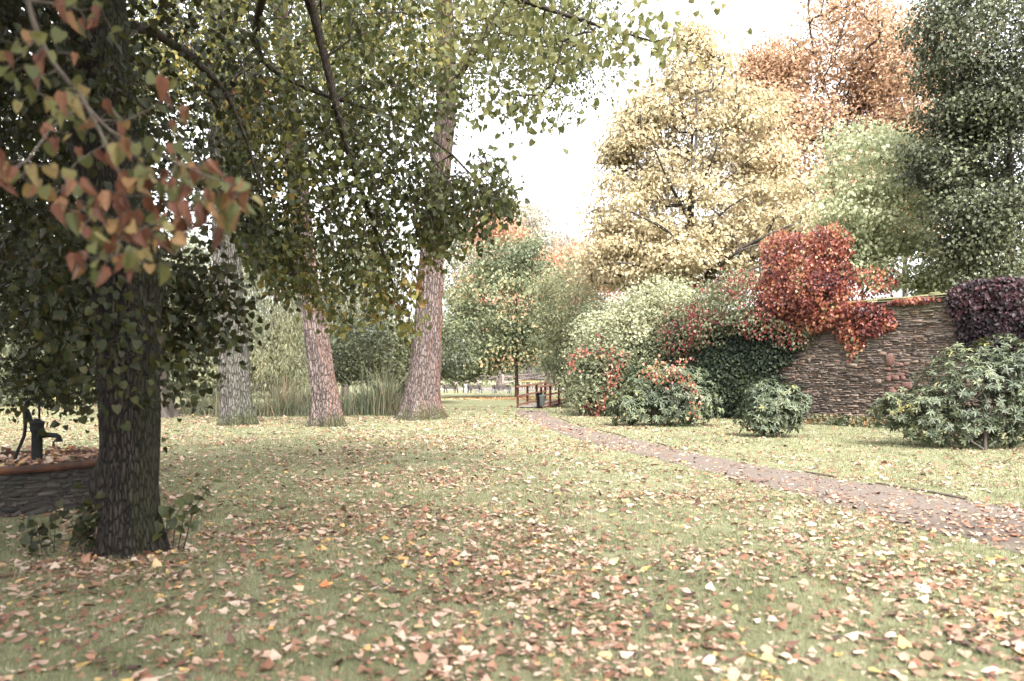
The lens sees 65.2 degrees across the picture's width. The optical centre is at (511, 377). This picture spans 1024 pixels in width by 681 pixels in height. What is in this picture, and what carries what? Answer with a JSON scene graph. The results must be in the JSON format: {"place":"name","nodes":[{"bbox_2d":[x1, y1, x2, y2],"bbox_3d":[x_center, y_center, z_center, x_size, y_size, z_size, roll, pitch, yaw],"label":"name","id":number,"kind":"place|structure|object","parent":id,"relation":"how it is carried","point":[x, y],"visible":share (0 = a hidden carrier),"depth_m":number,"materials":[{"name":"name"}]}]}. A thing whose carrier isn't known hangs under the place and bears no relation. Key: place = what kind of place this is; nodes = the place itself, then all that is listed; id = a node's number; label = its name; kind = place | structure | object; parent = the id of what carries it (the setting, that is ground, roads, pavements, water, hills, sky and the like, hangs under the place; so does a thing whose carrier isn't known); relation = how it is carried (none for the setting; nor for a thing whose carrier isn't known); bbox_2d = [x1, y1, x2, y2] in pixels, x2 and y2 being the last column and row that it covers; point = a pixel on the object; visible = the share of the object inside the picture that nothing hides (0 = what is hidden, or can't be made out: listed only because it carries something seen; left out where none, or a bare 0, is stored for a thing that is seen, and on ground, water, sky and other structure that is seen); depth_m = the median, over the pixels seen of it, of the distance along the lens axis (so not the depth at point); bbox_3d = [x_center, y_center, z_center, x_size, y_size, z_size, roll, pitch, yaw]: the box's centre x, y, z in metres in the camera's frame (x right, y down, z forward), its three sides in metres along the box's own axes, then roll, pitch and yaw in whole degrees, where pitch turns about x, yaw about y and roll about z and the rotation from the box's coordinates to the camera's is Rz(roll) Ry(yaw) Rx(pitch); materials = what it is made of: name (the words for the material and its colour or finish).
{"place":"outdoors","nodes":[
{"label":"outdoors","id":0,"kind":"place"},
{"bbox_2d":[441,387,563,389],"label":"sand","id":1,"kind":"structure","parent":0,"point":[490,388],"depth_m":119.62,"materials":[{"name":"beige sand"}]},
{"bbox_2d":[451,369,561,389],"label":"climbing frame","id":2,"kind":"object","parent":1,"relation":"on","point":[524,378],"visible":0.37,"depth_m":107.67,"materials":[{"name":"wood"}]},
{"bbox_2d":[0,381,1023,680],"bbox_3d":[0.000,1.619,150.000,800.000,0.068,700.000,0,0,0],"label":"lawn","id":3,"kind":"structure","parent":0,"point":[978,667],"depth_m":6.91,"materials":[{"name":"plant"}]},
{"bbox_2d":[0,116,66,354],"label":"broadleaf tree","id":4,"kind":"object","parent":3,"relation":"on","point":[3,229],"visible":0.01,"depth_m":91.83,"materials":[{"name":"green plant"}]},
{"bbox_2d":[0,450,96,517],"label":"stone basin","id":5,"kind":"object","parent":3,"relation":"on","point":[26,490],"visible":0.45,"depth_m":9.46,"materials":[{"name":"stone"}]},
{"bbox_2d":[13,397,62,464],"bbox_3d":[-6.070,0.680,10.250,0.641,0.880,0.250,0,0,0],"label":"hand pump","id":6,"kind":"object","parent":5,"relation":"on","point":[37,424],"visible":0.7,"depth_m":10.21,"materials":[{"name":"metal"}]},
{"bbox_2d":[0,445,98,466],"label":"basin leaves","id":7,"kind":"object","parent":5,"relation":"in","point":[48,459],"visible":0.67,"depth_m":10.51,"materials":[{"name":"brown plant"}]},
{"bbox_2d":[0,242,97,406],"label":"broadleaf tree","id":8,"kind":"object","parent":3,"relation":"on","point":[8,400],"visible":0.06,"depth_m":45.10,"materials":[{"name":"green plant"}]},
{"bbox_2d":[18,482,105,557],"bbox_3d":[-4.005,1.282,7.228,0.760,0.640,0.547,0,0,0],"label":"leafy shoot","id":9,"kind":"object","parent":3,"relation":"on","point":[80,526],"visible":0.9,"depth_m":7.24,"materials":[{"name":"green plant"}]},
{"bbox_2d":[27,290,188,355],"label":"broadleaf tree","id":10,"kind":"object","parent":3,"relation":"on","point":[169,301],"depth_m":58.20,"materials":[{"name":"green plant"}]},
{"bbox_2d":[1,0,278,418],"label":"linden tree","id":11,"kind":"object","parent":3,"relation":"on","point":[172,412],"visible":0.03,"depth_m":32.18,"materials":[{"name":"green plant"}]},
{"bbox_2d":[0,366,310,390],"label":"hedge","id":12,"kind":"object","parent":3,"relation":"on","point":[266,388],"visible":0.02,"depth_m":101.71,"materials":[{"name":"green plant"}]},
{"bbox_2d":[152,479,222,552],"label":"leafy shoot","id":13,"kind":"object","parent":3,"relation":"on","point":[166,512],"visible":1,"depth_m":7.44,"materials":[{"name":"green plant"}]},
{"bbox_2d":[158,222,251,398],"bbox_3d":[-26.791,-5.599,65.896,12.334,15.039,11.876,0,0,36],"label":"broadleaf tree","id":14,"kind":"object","parent":3,"relation":"on","point":[204,384],"visible":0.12,"depth_m":64.24,"materials":[{"name":"green plant"}]},
{"bbox_2d":[166,244,270,382],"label":"broadleaf tree","id":15,"kind":"object","parent":3,"relation":"on","point":[247,317],"visible":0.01,"depth_m":89.13,"materials":[{"name":"green plant"}]},
{"bbox_2d":[128,0,416,425],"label":"linden tree","id":16,"kind":"object","parent":3,"relation":"on","point":[236,408],"visible":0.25,"depth_m":26.96,"materials":[{"name":"green plant"}]},
{"bbox_2d":[207,196,337,398],"bbox_3d":[-18.334,-6.349,61.987,10.216,16.646,10.629,0,0,0],"label":"willow tree","id":17,"kind":"object","parent":3,"relation":"on","point":[285,362],"visible":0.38,"depth_m":60.56,"materials":[{"name":"green plant"}]},
{"bbox_2d":[175,355,408,415],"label":"reeds","id":18,"kind":"object","parent":3,"relation":"on","point":[386,401],"visible":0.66,"depth_m":34.79,"materials":[{"name":"green plant"}]},
{"bbox_2d":[159,0,475,426],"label":"linden tree","id":19,"kind":"object","parent":3,"relation":"on","point":[326,409],"visible":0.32,"depth_m":26.18,"materials":[{"name":"green plant"}]},
{"bbox_2d":[293,204,419,396],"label":"willow tree","id":20,"kind":"object","parent":3,"relation":"on","point":[342,309],"visible":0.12,"depth_m":66.38,"materials":[{"name":"green plant"}]},
{"bbox_2d":[0,0,751,558],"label":"linden tree","id":21,"kind":"object","parent":3,"relation":"on","point":[114,336],"visible":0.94,"depth_m":10.62,"materials":[{"name":"green plant"}]},
{"bbox_2d":[0,0,263,287],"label":"hanging branch","id":22,"kind":"object","parent":21,"relation":"hanging from","point":[203,207],"visible":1,"depth_m":3.10,"materials":[{"name":"orange plant"}]},
{"bbox_2d":[293,303,488,398],"bbox_3d":[-7.432,-1.429,49.670,11.847,6.159,10.381,0,0,0],"label":"yew tree","id":23,"kind":"object","parent":3,"relation":"on","point":[382,345],"visible":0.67,"depth_m":48.62,"materials":[{"name":"green plant"}]},
{"bbox_2d":[2,297,877,386],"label":"wood","id":24,"kind":"object","parent":3,"relation":"on","point":[512,373],"visible":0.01,"depth_m":160.57,"materials":[{"name":"green plant"}]},
{"bbox_2d":[442,385,459,392],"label":"park bench","id":25,"kind":"object","parent":3,"relation":"on","point":[446,387],"visible":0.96,"depth_m":85.89,"materials":[{"name":"brown wood"}]},
{"bbox_2d":[463,384,467,392],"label":"waste bin","id":26,"kind":"object","parent":3,"relation":"on","point":[465,389],"visible":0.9,"depth_m":84.81,"materials":[{"name":"grey"}]},
{"bbox_2d":[293,0,651,420],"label":"linden tree","id":27,"kind":"object","parent":3,"relation":"on","point":[421,399],"visible":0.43,"depth_m":31.07,"materials":[{"name":"green plant"}]},
{"bbox_2d":[467,385,481,392],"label":"park bench","id":28,"kind":"object","parent":3,"relation":"on","point":[474,386],"visible":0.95,"depth_m":84.78,"materials":[{"name":"brown wood"}]},
{"bbox_2d":[475,389,492,394],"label":"cycle rack","id":29,"kind":"object","parent":3,"relation":"on","point":[483,390],"visible":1,"depth_m":76.97,"materials":[{"name":"grey metal"}]},
{"bbox_2d":[451,209,542,389],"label":"distant tree","id":30,"kind":"object","parent":3,"relation":"on","point":[510,229],"visible":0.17,"depth_m":98.20,"materials":[{"name":"plant"}]},
{"bbox_2d":[442,194,557,340],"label":"distant tree","id":31,"kind":"object","parent":3,"relation":"on","point":[452,265],"visible":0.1,"depth_m":117.89,"materials":[{"name":"green plant"}]},
{"bbox_2d":[492,385,510,392],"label":"park bench","id":32,"kind":"object","parent":3,"relation":"on","point":[495,387],"visible":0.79,"depth_m":83.80,"materials":[{"name":"brown wood"}]},
{"bbox_2d":[494,389,511,394],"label":"cycle rack","id":33,"kind":"object","parent":3,"relation":"on","point":[503,390],"visible":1,"depth_m":76.97,"materials":[{"name":"grey metal"}]},
{"bbox_2d":[0,396,1023,680],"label":"fallen leaves","id":34,"kind":"object","parent":3,"relation":"on","point":[954,634],"visible":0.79,"depth_m":6.68,"materials":[{"name":"brown plant"}]},
{"bbox_2d":[441,230,584,396],"bbox_3d":[-0.521,-5.237,64.168,14.237,13.773,11.868,0,0,-32],"label":"maple tree","id":35,"kind":"object","parent":3,"relation":"on","point":[506,334],"visible":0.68,"depth_m":62.52,"materials":[{"name":"green plant"}]},
{"bbox_2d":[506,192,566,387],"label":"distant tree","id":36,"kind":"object","parent":3,"relation":"on","point":[535,220],"visible":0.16,"depth_m":124.57,"materials":[{"name":"plant"}]},
{"bbox_2d":[537,393,544,408],"bbox_3d":[1.520,1.216,42.708,0.513,0.868,0.423,0,0,0],"label":"litter bin","id":37,"kind":"object","parent":3,"relation":"on","point":[540,400],"visible":1,"depth_m":42.57,"materials":[{"name":"grey metal"}]},
{"bbox_2d":[516,382,567,407],"bbox_3d":[1.758,0.961,45.032,1.514,1.461,4.672,0,0,22],"label":"footbridge","id":38,"kind":"object","parent":3,"relation":"on","point":[549,403],"visible":0.8,"depth_m":44.55,"materials":[{"name":"brown wood"}]},
{"bbox_2d":[514,246,580,389],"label":"distant tree","id":39,"kind":"object","parent":3,"relation":"on","point":[547,388],"visible":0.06,"depth_m":103.48,"materials":[{"name":"green plant"}]},
{"bbox_2d":[524,225,603,374],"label":"distant tree","id":40,"kind":"object","parent":3,"relation":"on","point":[551,244],"visible":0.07,"depth_m":121.93,"materials":[{"name":"plant"}]},
{"bbox_2d":[520,243,619,401],"bbox_3d":[4.426,-3.782,54.114,7.702,10.864,7.164,0,0,-27],"label":"ash tree","id":41,"kind":"object","parent":3,"relation":"on","point":[552,316],"visible":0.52,"depth_m":53.26,"materials":[{"name":"green plant"}]},
{"bbox_2d":[550,285,634,407],"bbox_3d":[4.552,-1.648,43.059,4.671,6.597,4.262,0,0,19],"label":"tall shrub","id":42,"kind":"object","parent":3,"relation":"on","point":[568,384],"visible":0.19,"depth_m":42.75,"materials":[{"name":"green plant"}]},
{"bbox_2d":[517,222,669,329],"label":"beech tree","id":43,"kind":"object","parent":3,"relation":"on","point":[572,250],"visible":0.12,"depth_m":74.43,"materials":[{"name":"plant"}]},
{"bbox_2d":[558,321,664,416],"bbox_3d":[4.302,-0.363,34.603,4.916,4.176,3.706,0,0,0],"label":"vine covered shrub","id":44,"kind":"object","parent":3,"relation":"on","point":[587,397],"visible":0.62,"depth_m":34.02,"materials":[{"name":"green plant"}]},
{"bbox_2d":[565,344,630,411],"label":"red creeper","id":45,"kind":"object","parent":44,"relation":"hanging from","point":[577,357],"visible":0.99,"depth_m":33.14,"materials":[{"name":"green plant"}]},
{"bbox_2d":[561,261,722,389],"bbox_3d":[6.252,-1.791,35.915,8.092,6.882,5.582,0,0,0],"label":"tall shrub","id":46,"kind":"object","parent":3,"relation":"on","point":[654,298],"visible":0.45,"depth_m":35.15,"materials":[{"name":"green plant"}]},
{"bbox_2d":[604,358,724,426],"bbox_3d":[5.099,0.500,26.914,4.023,2.360,2.648,0,0,0],"label":"rhododendron","id":47,"kind":"object","parent":3,"relation":"on","point":[653,396],"visible":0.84,"depth_m":26.41,"materials":[{"name":"green plant"}]},
{"bbox_2d":[636,354,702,419],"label":"red creeper","id":48,"kind":"object","parent":47,"relation":"on","point":[672,382],"visible":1,"depth_m":25.81,"materials":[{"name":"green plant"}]},
{"bbox_2d":[562,10,848,317],"bbox_3d":[10.629,-9.384,45.125,15.900,22.068,13.607,0,0,0],"label":"maple tree","id":49,"kind":"object","parent":3,"relation":"on","point":[642,243],"visible":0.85,"depth_m":43.19,"materials":[{"name":"yellow plant"}]},
{"bbox_2d":[560,418,967,499],"bbox_3d":[5.539,1.609,17.307,3.693,0.077,31.689,0,0,-20],"label":"path edging","id":50,"kind":"object","parent":3,"relation":"on","point":[924,490],"visible":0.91,"depth_m":11.83,"materials":[{"name":"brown wood"}]},
{"bbox_2d":[731,377,812,437],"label":"rhododendron","id":51,"kind":"object","parent":3,"relation":"on","point":[771,397],"visible":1,"depth_m":21.63,"materials":[{"name":"green plant"}]},
{"bbox_2d":[708,0,943,252],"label":"beech tree","id":52,"kind":"object","parent":3,"relation":"on","point":[789,70],"visible":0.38,"depth_m":63.38,"materials":[{"name":"orange plant"}]},
{"bbox_2d":[650,287,1023,431],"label":"stone wall","id":53,"kind":"structure","parent":3,"relation":"on","point":[826,374],"depth_m":27.11,"materials":[{"name":"stone"}]},
{"bbox_2d":[663,318,801,418],"bbox_3d":[8.322,-0.392,31.674,0.843,4.074,6.701,0,0,-38],"label":"ivy","id":54,"kind":"object","parent":53,"relation":"attached to","point":[730,366],"visible":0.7,"depth_m":31.21,"materials":[{"name":"green plant"}]},
{"bbox_2d":[652,267,814,371],"bbox_3d":[8.495,-2.279,31.568,1.926,4.169,7.612,0,0,-37],"label":"trailing vine","id":55,"kind":"object","parent":53,"relation":"attached to","point":[692,309],"visible":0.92,"depth_m":31.45,"materials":[{"name":"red plant"}]},
{"bbox_2d":[755,222,940,364],"bbox_3d":[11.434,-3.041,28.012,2.432,5.217,6.921,0,0,-31],"label":"virginia creeper","id":56,"kind":"object","parent":53,"relation":"on","point":[803,285],"visible":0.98,"depth_m":28.17,"materials":[{"name":"red plant"}]},
{"bbox_2d":[944,276,1023,373],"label":"purple creeper","id":57,"kind":"object","parent":53,"relation":"attached to","point":[977,309],"visible":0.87,"depth_m":23.86,"materials":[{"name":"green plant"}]},
{"bbox_2d":[783,8,997,296],"bbox_3d":[28.605,-13.117,59.675,16.412,29.534,14.859,0,0,0],"label":"beech tree","id":58,"kind":"object","parent":3,"relation":"on","point":[885,89],"visible":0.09,"depth_m":60.29,"materials":[{"name":"orange plant"}]},
{"bbox_2d":[792,112,1001,296],"bbox_3d":[15.421,-4.343,31.903,8.318,11.992,6.809,0,0,0],"label":"dogwood tree","id":59,"kind":"object","parent":3,"relation":"on","point":[870,196],"visible":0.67,"depth_m":31.03,"materials":[{"name":"green plant"}]},
{"bbox_2d":[803,414,996,431],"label":"ground ivy","id":60,"kind":"object","parent":3,"relation":"on","point":[864,421],"visible":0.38,"depth_m":27.30,"materials":[{"name":"green plant"}]},
{"bbox_2d":[865,333,1023,449],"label":"rhododendron","id":61,"kind":"object","parent":3,"relation":"on","point":[994,372],"visible":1,"depth_m":18.30,"materials":[{"name":"green plant"}]},
{"bbox_2d":[875,0,1023,292],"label":"hornbeam tree","id":62,"kind":"object","parent":3,"relation":"on","point":[983,117],"visible":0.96,"depth_m":26.89,"materials":[{"name":"green plant"}]},
{"bbox_2d":[1,0,1023,380],"label":"sky","id":63,"kind":"structure","parent":0,"point":[555,177],"materials":[{"name":"white"}]},
{"bbox_2d":[514,410,1023,552],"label":"path","id":64,"kind":"structure","parent":0,"point":[780,477],"depth_m":11.23,"materials":[{"name":"brown gravel"}]}
]}

